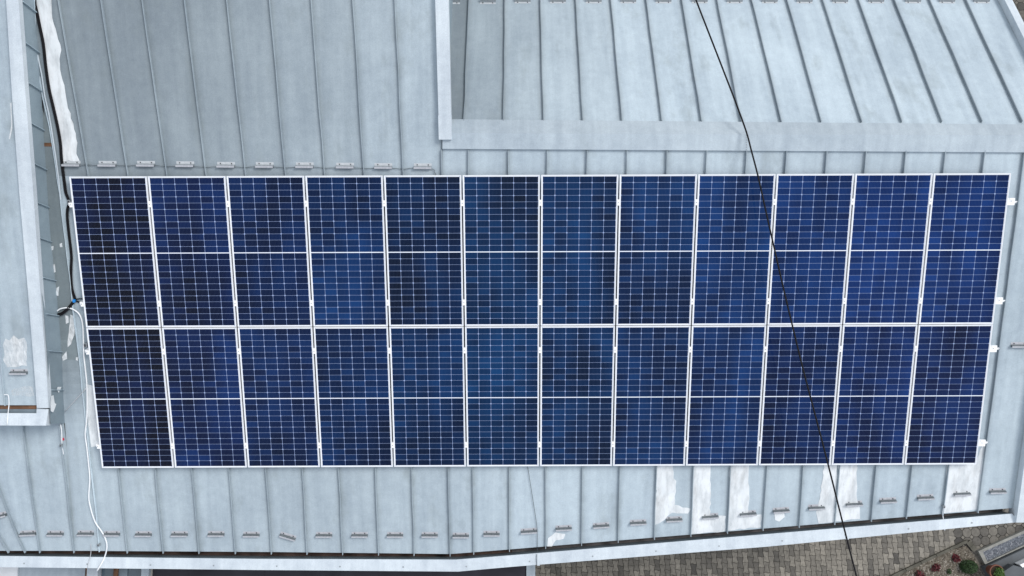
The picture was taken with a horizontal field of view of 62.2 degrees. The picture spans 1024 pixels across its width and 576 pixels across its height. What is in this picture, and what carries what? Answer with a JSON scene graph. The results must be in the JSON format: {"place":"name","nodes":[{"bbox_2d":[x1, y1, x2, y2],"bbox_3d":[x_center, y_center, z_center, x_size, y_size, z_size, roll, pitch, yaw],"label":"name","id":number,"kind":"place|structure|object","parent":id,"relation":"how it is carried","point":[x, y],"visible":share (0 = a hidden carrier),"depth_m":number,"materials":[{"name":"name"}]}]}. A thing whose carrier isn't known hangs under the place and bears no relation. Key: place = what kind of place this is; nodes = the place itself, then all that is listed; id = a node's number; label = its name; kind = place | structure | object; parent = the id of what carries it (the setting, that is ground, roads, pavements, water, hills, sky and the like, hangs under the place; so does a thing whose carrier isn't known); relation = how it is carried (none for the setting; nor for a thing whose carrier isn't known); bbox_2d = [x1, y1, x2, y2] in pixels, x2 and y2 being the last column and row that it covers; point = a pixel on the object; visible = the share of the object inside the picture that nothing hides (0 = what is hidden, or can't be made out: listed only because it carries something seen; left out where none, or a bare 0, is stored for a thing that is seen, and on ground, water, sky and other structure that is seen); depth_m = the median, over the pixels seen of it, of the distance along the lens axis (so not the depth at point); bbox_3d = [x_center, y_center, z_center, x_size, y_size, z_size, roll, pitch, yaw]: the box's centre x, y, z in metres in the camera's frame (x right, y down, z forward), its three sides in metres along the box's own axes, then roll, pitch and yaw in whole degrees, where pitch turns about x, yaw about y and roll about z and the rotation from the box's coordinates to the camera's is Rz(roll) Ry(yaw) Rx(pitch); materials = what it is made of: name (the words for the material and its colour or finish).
{"place":"outdoors","nodes":[
{"label":"outdoors","id":0,"kind":"place"},
{"bbox_2d":[0,527,85,575],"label":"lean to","id":1,"kind":"object","parent":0,"point":[17,571],"depth_m":13.82,"materials":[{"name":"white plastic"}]},
{"bbox_2d":[535,529,954,575],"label":"paving","id":2,"kind":"structure","parent":0,"point":[884,546],"depth_m":16.47,"materials":[{"name":"stone"}]},
{"bbox_2d":[889,540,981,575],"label":"flower bed","id":3,"kind":"object","parent":2,"relation":"on","point":[944,560],"visible":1,"depth_m":16.43,"materials":[{"name":"soil"}]},
{"bbox_2d":[915,570,925,575],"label":"red plant","id":4,"kind":"object","parent":3,"relation":"on","point":[920,573],"visible":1,"depth_m":16.36,"materials":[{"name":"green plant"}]},
{"bbox_2d":[931,563,940,571],"bbox_3d":[8.189,5.406,16.393,0.201,0.120,0.179,0,83,0],"label":"red plant","id":5,"kind":"object","parent":3,"relation":"on","point":[935,567],"visible":1,"depth_m":16.38,"materials":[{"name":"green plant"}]},
{"bbox_2d":[952,553,960,562],"bbox_3d":[8.601,5.226,16.413,0.178,0.124,0.181,0,83,0],"label":"red plant","id":6,"kind":"object","parent":3,"relation":"on","point":[956,558],"visible":1,"depth_m":16.41,"materials":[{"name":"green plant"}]},
{"bbox_2d":[959,560,978,573],"bbox_3d":[8.823,5.380,16.335,0.363,0.243,0.277,0,83,0],"label":"boxwood shrub","id":7,"kind":"object","parent":3,"relation":"on","point":[964,567],"visible":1,"depth_m":16.30,"materials":[{"name":"green plant"}]},
{"bbox_2d":[695,0,856,575],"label":"overhead cable","id":8,"kind":"object","parent":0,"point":[782,287],"visible":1,"depth_m":11.24,"materials":[{"name":"black rubber"}]},
{"bbox_2d":[535,1,1023,575],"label":"paving bed","id":9,"kind":"object","parent":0,"point":[773,553],"depth_m":16.49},
{"bbox_2d":[0,0,64,425],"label":"side wing","id":10,"kind":"structure","parent":9,"relation":"on","point":[30,339],"depth_m":11.42,"materials":[{"name":"metal"}]},
{"bbox_2d":[4,394,9,424],"bbox_3d":[-7.035,1.692,11.814,0.066,0.081,0.423,0,83,0],"label":"pale wire","id":11,"kind":"object","parent":10,"relation":"on","point":[8,408],"visible":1,"depth_m":11.82,"materials":[{"name":"white plastic"}]},
{"bbox_2d":[9,369,27,374],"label":"snow guard","id":12,"kind":"object","parent":10,"relation":"on","point":[18,372],"visible":1,"depth_m":11.76,"materials":[{"name":"metal"}]},
{"bbox_2d":[85,568,152,575],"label":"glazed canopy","id":13,"kind":"object","parent":9,"relation":"on","point":[116,572],"depth_m":13.82,"materials":[{"name":"glass"}]},
{"bbox_2d":[152,565,534,575],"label":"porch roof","id":14,"kind":"structure","parent":9,"relation":"on","point":[528,570],"depth_m":13.98,"materials":[{"name":"metal"}]},
{"bbox_2d":[0,0,1023,571],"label":"house","id":15,"kind":"structure","parent":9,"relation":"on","point":[462,88],"depth_m":12.11,"materials":[{"name":"grey metal"}]},
{"bbox_2d":[0,511,6,517],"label":"snow guard","id":16,"kind":"object","parent":15,"relation":"on","point":[3,514],"visible":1,"depth_m":12.57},
{"bbox_2d":[19,530,35,536],"bbox_3d":[-7.206,3.650,12.619,0.240,0.052,0.074,-3,102,0],"label":"snow guard","id":17,"kind":"object","parent":15,"relation":"on","point":[27,533],"visible":1,"depth_m":12.62,"materials":[{"name":"metal"}]},
{"bbox_2d":[35,0,72,207],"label":"black cable","id":18,"kind":"object","parent":15,"relation":"attached to","point":[52,103],"visible":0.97,"depth_m":11.30,"materials":[{"name":"rubber"}]},
{"bbox_2d":[46,531,63,536],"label":"snow guard","id":19,"kind":"object","parent":15,"relation":"on","point":[54,533],"visible":1,"depth_m":12.62,"materials":[{"name":"metal"}]},
{"bbox_2d":[57,204,82,315],"bbox_3d":[-6.177,-0.401,11.751,0.409,0.536,1.543,0,83,0],"label":"black cable","id":20,"kind":"object","parent":15,"relation":"on","point":[74,300],"visible":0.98,"depth_m":11.77,"materials":[{"name":"rubber"}]},
{"bbox_2d":[61,161,80,165],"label":"snow guard","id":21,"kind":"object","parent":15,"relation":"on","point":[72,163],"visible":1,"depth_m":11.49,"materials":[{"name":"metal"}]},
{"bbox_2d":[57,307,107,570],"bbox_3d":[-6.208,2.246,12.284,0.353,1.283,3.833,0,83,0],"label":"cable","id":22,"kind":"object","parent":15,"relation":"on","point":[85,432],"visible":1,"depth_m":12.26,"materials":[{"name":"plastic"}]},
{"bbox_2d":[76,530,93,535],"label":"snow guard","id":23,"kind":"object","parent":15,"relation":"on","point":[85,533],"visible":1,"depth_m":12.63,"materials":[{"name":"metal"}]},
{"bbox_2d":[97,161,116,166],"bbox_3d":[-5.478,-1.679,11.474,0.240,0.052,0.074,0,102,0],"label":"snow guard","id":24,"kind":"object","parent":15,"relation":"on","point":[107,164],"visible":1,"depth_m":11.48,"materials":[{"name":"metal"}]},
{"bbox_2d":[102,531,119,536],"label":"snow guard","id":25,"kind":"object","parent":15,"relation":"on","point":[111,533],"visible":1,"depth_m":12.63,"materials":[{"name":"metal"}]},
{"bbox_2d":[134,531,151,536],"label":"snow guard","id":26,"kind":"object","parent":15,"relation":"on","point":[143,534],"visible":1,"depth_m":12.64,"materials":[{"name":"metal"}]},
{"bbox_2d":[136,161,154,166],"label":"snow guard","id":27,"kind":"object","parent":15,"relation":"on","point":[145,164],"visible":1,"depth_m":11.48,"materials":[{"name":"metal"}]},
{"bbox_2d":[171,531,187,536],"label":"snow guard","id":28,"kind":"object","parent":15,"relation":"on","point":[179,534],"visible":1,"depth_m":12.64,"materials":[{"name":"metal"}]},
{"bbox_2d":[175,161,193,166],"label":"snow guard","id":29,"kind":"object","parent":15,"relation":"on","point":[184,163],"visible":1,"depth_m":11.48,"materials":[{"name":"metal"}]},
{"bbox_2d":[207,531,223,536],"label":"snow guard","id":30,"kind":"object","parent":15,"relation":"on","point":[215,533],"visible":1,"depth_m":12.62,"materials":[{"name":"metal"}]},
{"bbox_2d":[216,162,234,167],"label":"snow guard","id":31,"kind":"object","parent":15,"relation":"on","point":[225,165],"visible":1,"depth_m":11.48,"materials":[{"name":"metal"}]},
{"bbox_2d":[243,532,259,537],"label":"snow guard","id":32,"kind":"object","parent":15,"relation":"on","point":[251,534],"visible":1,"depth_m":12.64,"materials":[{"name":"metal"}]},
{"bbox_2d":[92,165,435,174],"bbox_3d":[-3.423,-1.637,11.511,4.814,0.069,0.108,2,83,0],"label":"lightning wire","id":33,"kind":"object","parent":15,"relation":"attached to","point":[248,167],"visible":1,"depth_m":11.49,"materials":[{"name":"metal"}]},
{"bbox_2d":[255,162,273,167],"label":"snow guard","id":34,"kind":"object","parent":15,"relation":"on","point":[264,165],"visible":1,"depth_m":11.49,"materials":[{"name":"metal"}]},
{"bbox_2d":[279,531,295,541],"bbox_3d":[-3.341,3.704,12.640,0.240,0.052,0.074,18,102,-4],"label":"snow guard","id":35,"kind":"object","parent":15,"relation":"on","point":[287,536],"visible":1,"depth_m":12.64,"materials":[{"name":"metal"}]},
{"bbox_2d":[295,162,313,167],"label":"snow guard","id":36,"kind":"object","parent":15,"relation":"on","point":[304,165],"visible":1,"depth_m":11.50,"materials":[{"name":"metal"}]},
{"bbox_2d":[315,532,331,537],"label":"snow guard","id":37,"kind":"object","parent":15,"relation":"on","point":[323,534],"visible":1,"depth_m":12.63,"materials":[{"name":"metal"}]},
{"bbox_2d":[336,163,353,167],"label":"snow guard","id":38,"kind":"object","parent":15,"relation":"on","point":[344,165],"visible":1,"depth_m":11.50,"materials":[{"name":"metal"}]},
{"bbox_2d":[351,532,367,537],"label":"snow guard","id":39,"kind":"object","parent":15,"relation":"on","point":[359,535],"visible":1,"depth_m":12.63,"materials":[{"name":"metal"}]},
{"bbox_2d":[374,163,391,168],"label":"snow guard","id":40,"kind":"object","parent":15,"relation":"on","point":[383,166],"visible":1,"depth_m":11.48,"materials":[{"name":"metal"}]},
{"bbox_2d":[387,532,402,537],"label":"snow guard","id":41,"kind":"object","parent":15,"relation":"on","point":[394,534],"visible":1,"depth_m":12.64,"materials":[{"name":"metal"}]},
{"bbox_2d":[414,163,431,168],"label":"snow guard","id":42,"kind":"object","parent":15,"relation":"on","point":[422,165],"visible":1,"depth_m":11.50,"materials":[{"name":"metal"}]},
{"bbox_2d":[421,532,437,537],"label":"snow guard","id":43,"kind":"object","parent":15,"relation":"on","point":[429,534],"visible":1,"depth_m":12.63,"materials":[{"name":"metal"}]},
{"bbox_2d":[453,533,468,538],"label":"snow guard","id":44,"kind":"object","parent":15,"relation":"on","point":[460,535],"visible":1,"depth_m":12.64,"materials":[{"name":"metal"}]},
{"bbox_2d":[480,0,495,3],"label":"snow guard","id":45,"kind":"object","parent":15,"relation":"on","point":[487,1],"visible":1,"depth_m":12.88,"materials":[{"name":"metal"}]},
{"bbox_2d":[483,531,499,536],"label":"snow guard","id":46,"kind":"object","parent":15,"relation":"on","point":[491,534],"visible":1,"depth_m":12.63,"materials":[{"name":"metal"}]},
{"bbox_2d":[515,0,530,2],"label":"snow guard","id":47,"kind":"object","parent":15,"relation":"on","point":[522,1],"visible":1,"depth_m":12.89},
{"bbox_2d":[521,528,536,534],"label":"snow guard","id":48,"kind":"object","parent":15,"relation":"on","point":[528,531],"visible":1,"depth_m":12.64,"materials":[{"name":"metal"}]},
{"bbox_2d":[85,345,998,354],"bbox_3d":[0.435,0.866,11.990,12.901,0.159,0.122,0,83,0],"label":"mounting rail","id":49,"kind":"object","parent":15,"relation":"attached to","point":[994,348],"visible":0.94,"depth_m":11.93,"materials":[{"name":"metal"}]},
{"bbox_2d":[96,439,987,448],"bbox_3d":[0.440,2.248,12.288,12.901,0.159,0.122,0,83,0],"label":"mounting rail","id":50,"kind":"object","parent":15,"relation":"attached to","point":[982,442],"visible":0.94,"depth_m":12.23,"materials":[{"name":"metal"}]},
{"bbox_2d":[86,327,174,467],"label":"solar panel","id":51,"kind":"object","parent":50,"relation":"attached to","point":[128,374],"visible":1,"depth_m":12.07,"materials":[{"name":"glass"}]},
{"bbox_2d":[162,327,246,467],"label":"solar panel","id":52,"kind":"object","parent":50,"relation":"attached to","point":[203,373],"visible":1,"depth_m":12.07,"materials":[{"name":"glass"}]},
{"bbox_2d":[238,327,319,466],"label":"solar panel","id":53,"kind":"object","parent":50,"relation":"attached to","point":[277,364],"visible":1,"depth_m":12.07,"materials":[{"name":"glass"}]},
{"bbox_2d":[314,326,392,466],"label":"solar panel","id":54,"kind":"object","parent":50,"relation":"attached to","point":[352,363],"visible":1,"depth_m":12.07,"materials":[{"name":"glass"}]},
{"bbox_2d":[389,326,465,466],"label":"solar panel","id":55,"kind":"object","parent":50,"relation":"attached to","point":[428,389],"visible":1,"depth_m":12.07,"materials":[{"name":"glass"}]},
{"bbox_2d":[465,326,538,466],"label":"solar panel","id":56,"kind":"object","parent":50,"relation":"attached to","point":[502,392],"visible":1,"depth_m":12.07,"materials":[{"name":"glass"}]},
{"bbox_2d":[540,325,614,465],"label":"solar panel","id":57,"kind":"object","parent":50,"relation":"attached to","point":[576,390],"visible":1,"depth_m":12.08,"materials":[{"name":"glass"}]},
{"bbox_2d":[613,325,690,465],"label":"solar panel","id":58,"kind":"object","parent":50,"relation":"attached to","point":[651,388],"visible":1,"depth_m":12.08,"materials":[{"name":"glass"}]},
{"bbox_2d":[686,325,765,465],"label":"solar panel","id":59,"kind":"object","parent":50,"relation":"attached to","point":[725,389],"visible":1,"depth_m":12.08,"materials":[{"name":"glass"}]},
{"bbox_2d":[758,325,841,464],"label":"solar panel","id":60,"kind":"object","parent":50,"relation":"attached to","point":[789,433],"visible":0.98,"depth_m":12.08,"materials":[{"name":"glass"}]},
{"bbox_2d":[831,324,916,464],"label":"solar panel","id":61,"kind":"object","parent":50,"relation":"attached to","point":[876,364],"visible":1,"depth_m":12.08,"materials":[{"name":"glass"}]},
{"bbox_2d":[904,324,992,464],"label":"solar panel","id":62,"kind":"object","parent":50,"relation":"attached to","point":[950,370],"visible":1,"depth_m":12.09,"materials":[{"name":"glass"}]},
{"bbox_2d":[68,198,1016,206],"bbox_3d":[0.428,-1.163,11.553,12.901,0.159,0.122,0,83,0],"label":"mounting rail","id":63,"kind":"object","parent":15,"relation":"attached to","point":[1011,201],"visible":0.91,"depth_m":11.49,"materials":[{"name":"metal"}]},
{"bbox_2d":[80,297,1004,306],"bbox_3d":[0.432,0.188,11.844,12.901,0.159,0.122,0,83,0],"label":"mounting rail","id":64,"kind":"object","parent":15,"relation":"attached to","point":[999,300],"visible":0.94,"depth_m":11.78,"materials":[{"name":"metal"}]},
{"bbox_2d":[69,176,160,326],"bbox_3d":[-5.431,-0.478,11.645,1.038,0.035,2.094,0,102,0],"label":"solar panel","id":65,"kind":"object","parent":64,"relation":"attached to","point":[115,242],"visible":1,"depth_m":11.62,"materials":[{"name":"glass"}]},
{"bbox_2d":[148,176,236,326],"bbox_3d":[-4.373,-0.482,11.646,1.038,0.035,2.094,0,102,0],"label":"solar panel","id":66,"kind":"object","parent":64,"relation":"attached to","point":[192,238],"visible":1,"depth_m":11.63,"materials":[{"name":"glass"}]},
{"bbox_2d":[227,176,312,326],"bbox_3d":[-3.315,-0.486,11.648,1.038,0.035,2.094,0,102,0],"label":"solar panel","id":67,"kind":"object","parent":64,"relation":"attached to","point":[269,232],"visible":1,"depth_m":11.63,"materials":[{"name":"glass"}]},
{"bbox_2d":[305,175,387,326],"bbox_3d":[-2.257,-0.490,11.650,1.038,0.035,2.094,0,102,0],"label":"solar panel","id":68,"kind":"object","parent":64,"relation":"attached to","point":[346,229],"visible":1,"depth_m":11.63,"materials":[{"name":"glass"}]},
{"bbox_2d":[384,175,463,325],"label":"solar panel","id":69,"kind":"object","parent":64,"relation":"attached to","point":[423,215],"visible":1,"depth_m":11.63,"materials":[{"name":"glass"}]},
{"bbox_2d":[463,175,539,325],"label":"solar panel","id":70,"kind":"object","parent":64,"relation":"attached to","point":[501,221],"visible":1,"depth_m":11.63,"materials":[{"name":"glass"}]},
{"bbox_2d":[541,174,617,325],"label":"solar panel","id":71,"kind":"object","parent":64,"relation":"attached to","point":[579,213],"visible":1,"depth_m":11.63,"materials":[{"name":"glass"}]},
{"bbox_2d":[616,174,696,324],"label":"solar panel","id":72,"kind":"object","parent":64,"relation":"attached to","point":[656,227],"visible":1,"depth_m":11.63,"materials":[{"name":"glass"}]},
{"bbox_2d":[692,174,775,324],"bbox_3d":[3.033,-0.511,11.657,1.038,0.035,2.094,0,102,0],"label":"solar panel","id":73,"kind":"object","parent":64,"relation":"attached to","point":[732,255],"visible":0.98,"depth_m":11.64,"materials":[{"name":"glass"}]},
{"bbox_2d":[767,174,853,324],"bbox_3d":[4.090,-0.515,11.659,1.038,0.038,2.094,0,102,0],"label":"solar panel","id":74,"kind":"object","parent":64,"relation":"attached to","point":[811,222],"visible":0.98,"depth_m":11.64,"materials":[{"name":"glass"}]},
{"bbox_2d":[842,173,932,323],"bbox_3d":[5.149,-0.519,11.661,1.038,0.036,2.094,0,102,0],"label":"solar panel","id":75,"kind":"object","parent":64,"relation":"attached to","point":[888,233],"visible":1,"depth_m":11.64,"materials":[{"name":"glass"}]},
{"bbox_2d":[918,173,1010,323],"bbox_3d":[6.206,-0.523,11.662,1.038,0.035,2.094,0,102,0],"label":"solar panel","id":76,"kind":"object","parent":64,"relation":"attached to","point":[964,238],"visible":1,"depth_m":11.64,"materials":[{"name":"glass"}]},
{"bbox_2d":[550,0,565,2],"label":"snow guard","id":77,"kind":"object","parent":15,"relation":"on","point":[557,1],"visible":1,"depth_m":12.90,"materials":[{"name":"metal"}]},
{"bbox_2d":[555,525,571,530],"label":"snow guard","id":78,"kind":"object","parent":15,"relation":"on","point":[563,527],"visible":1,"depth_m":12.63,"materials":[{"name":"metal"}]},
{"bbox_2d":[586,0,601,2],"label":"snow guard","id":79,"kind":"object","parent":15,"relation":"on","point":[593,1],"visible":1,"depth_m":12.90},
{"bbox_2d":[593,522,609,528],"bbox_3d":[1.326,3.532,12.614,0.240,0.052,0.074,-4,102,1],"label":"snow guard","id":80,"kind":"object","parent":15,"relation":"on","point":[601,525],"visible":1,"depth_m":12.62,"materials":[{"name":"metal"}]},
{"bbox_2d":[620,0,635,2],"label":"snow guard","id":81,"kind":"object","parent":15,"relation":"on","point":[627,1],"visible":1,"depth_m":12.90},
{"bbox_2d":[630,519,646,525],"bbox_3d":[1.875,3.485,12.605,0.240,0.052,0.074,-3,102,0],"label":"snow guard","id":82,"kind":"object","parent":15,"relation":"on","point":[638,522],"visible":1,"depth_m":12.61,"materials":[{"name":"metal"}]},
{"bbox_2d":[655,0,670,2],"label":"snow guard","id":83,"kind":"object","parent":15,"relation":"on","point":[663,1],"visible":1,"depth_m":12.91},
{"bbox_2d":[666,516,682,522],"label":"snow guard","id":84,"kind":"object","parent":15,"relation":"on","point":[670,519],"visible":1,"depth_m":12.60,"materials":[{"name":"metal"}]},
{"bbox_2d":[692,0,707,2],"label":"snow guard","id":85,"kind":"object","parent":15,"relation":"on","point":[701,1],"visible":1,"depth_m":12.91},
{"bbox_2d":[702,513,718,519],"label":"snow guard","id":86,"kind":"object","parent":15,"relation":"on","point":[714,516],"visible":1,"depth_m":12.58,"materials":[{"name":"metal"}]},
{"bbox_2d":[727,0,742,2],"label":"snow guard","id":87,"kind":"object","parent":15,"relation":"on","point":[734,1],"visible":1,"depth_m":12.91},
{"bbox_2d":[740,510,756,516],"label":"snow guard","id":88,"kind":"object","parent":15,"relation":"on","point":[750,513],"visible":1,"depth_m":12.57,"materials":[{"name":"metal"}]},
{"bbox_2d":[762,0,777,2],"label":"snow guard","id":89,"kind":"object","parent":15,"relation":"on","point":[769,1],"visible":1,"depth_m":12.91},
{"bbox_2d":[773,507,789,513],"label":"snow guard","id":90,"kind":"object","parent":15,"relation":"on","point":[778,510],"visible":1,"depth_m":12.57,"materials":[{"name":"metal"}]},
{"bbox_2d":[796,0,812,2],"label":"snow guard","id":91,"kind":"object","parent":15,"relation":"on","point":[804,1],"visible":1,"depth_m":12.92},
{"bbox_2d":[808,504,825,510],"bbox_3d":[4.512,3.247,12.559,0.240,0.052,0.074,-3,102,0],"label":"snow guard","id":92,"kind":"object","parent":15,"relation":"on","point":[812,507],"visible":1,"depth_m":12.56,"materials":[{"name":"metal"}]},
{"bbox_2d":[832,0,847,2],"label":"snow guard","id":93,"kind":"object","parent":15,"relation":"on","point":[839,1],"visible":1,"depth_m":12.92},
{"bbox_2d":[846,500,862,506],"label":"snow guard","id":94,"kind":"object","parent":15,"relation":"on","point":[858,504],"visible":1,"depth_m":12.54,"materials":[{"name":"metal"}]},
{"bbox_2d":[868,0,883,2],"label":"snow guard","id":95,"kind":"object","parent":15,"relation":"on","point":[875,1],"visible":1,"depth_m":12.92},
{"bbox_2d":[879,497,896,503],"bbox_3d":[5.561,3.142,12.539,0.240,0.052,0.074,-3,102,0],"label":"snow guard","id":96,"kind":"object","parent":15,"relation":"on","point":[887,500],"visible":1,"depth_m":12.55,"materials":[{"name":"metal"}]},
{"bbox_2d":[905,0,920,2],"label":"snow guard","id":97,"kind":"object","parent":15,"relation":"on","point":[912,1],"visible":1,"depth_m":12.93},
{"bbox_2d":[917,494,934,500],"bbox_3d":[6.111,3.092,12.530,0.240,0.052,0.074,-3,102,0],"label":"snow guard","id":98,"kind":"object","parent":15,"relation":"on","point":[920,497],"visible":1,"depth_m":12.54,"materials":[{"name":"metal"}]},
{"bbox_2d":[939,0,954,2],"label":"snow guard","id":99,"kind":"object","parent":15,"relation":"on","point":[946,1],"visible":1,"depth_m":12.93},
{"bbox_2d":[954,491,971,496],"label":"snow guard","id":100,"kind":"object","parent":15,"relation":"on","point":[966,493],"visible":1,"depth_m":12.50,"materials":[{"name":"metal"}]},
{"bbox_2d":[973,0,989,2],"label":"snow guard","id":101,"kind":"object","parent":15,"relation":"on","point":[981,1],"visible":1,"depth_m":12.93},
{"bbox_2d":[989,488,1006,493],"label":"snow guard","id":102,"kind":"object","parent":15,"relation":"on","point":[997,491],"visible":1,"depth_m":12.53,"materials":[{"name":"metal"}]},
{"bbox_2d":[1011,342,1023,347],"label":"snow guard","id":103,"kind":"object","parent":15,"relation":"on","point":[1017,344],"visible":1,"depth_m":12.05,"materials":[{"name":"metal"}]},
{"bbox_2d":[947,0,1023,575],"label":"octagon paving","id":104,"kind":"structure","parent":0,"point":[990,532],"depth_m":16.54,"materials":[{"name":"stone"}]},
{"bbox_2d":[976,529,1023,563],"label":"gravel trough","id":105,"kind":"object","parent":104,"relation":"on","point":[991,552],"visible":1,"depth_m":16.45,"materials":[{"name":"gravel"}]},
{"bbox_2d":[981,547,1023,575],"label":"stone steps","id":106,"kind":"structure","parent":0,"point":[1011,564],"depth_m":16.32,"materials":[{"name":"white stone"}]},
{"bbox_2d":[986,564,1004,575],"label":"flower pot","id":107,"kind":"object","parent":106,"relation":"on","point":[995,570],"visible":1,"depth_m":16.08,"materials":[{"name":"ceramic"}]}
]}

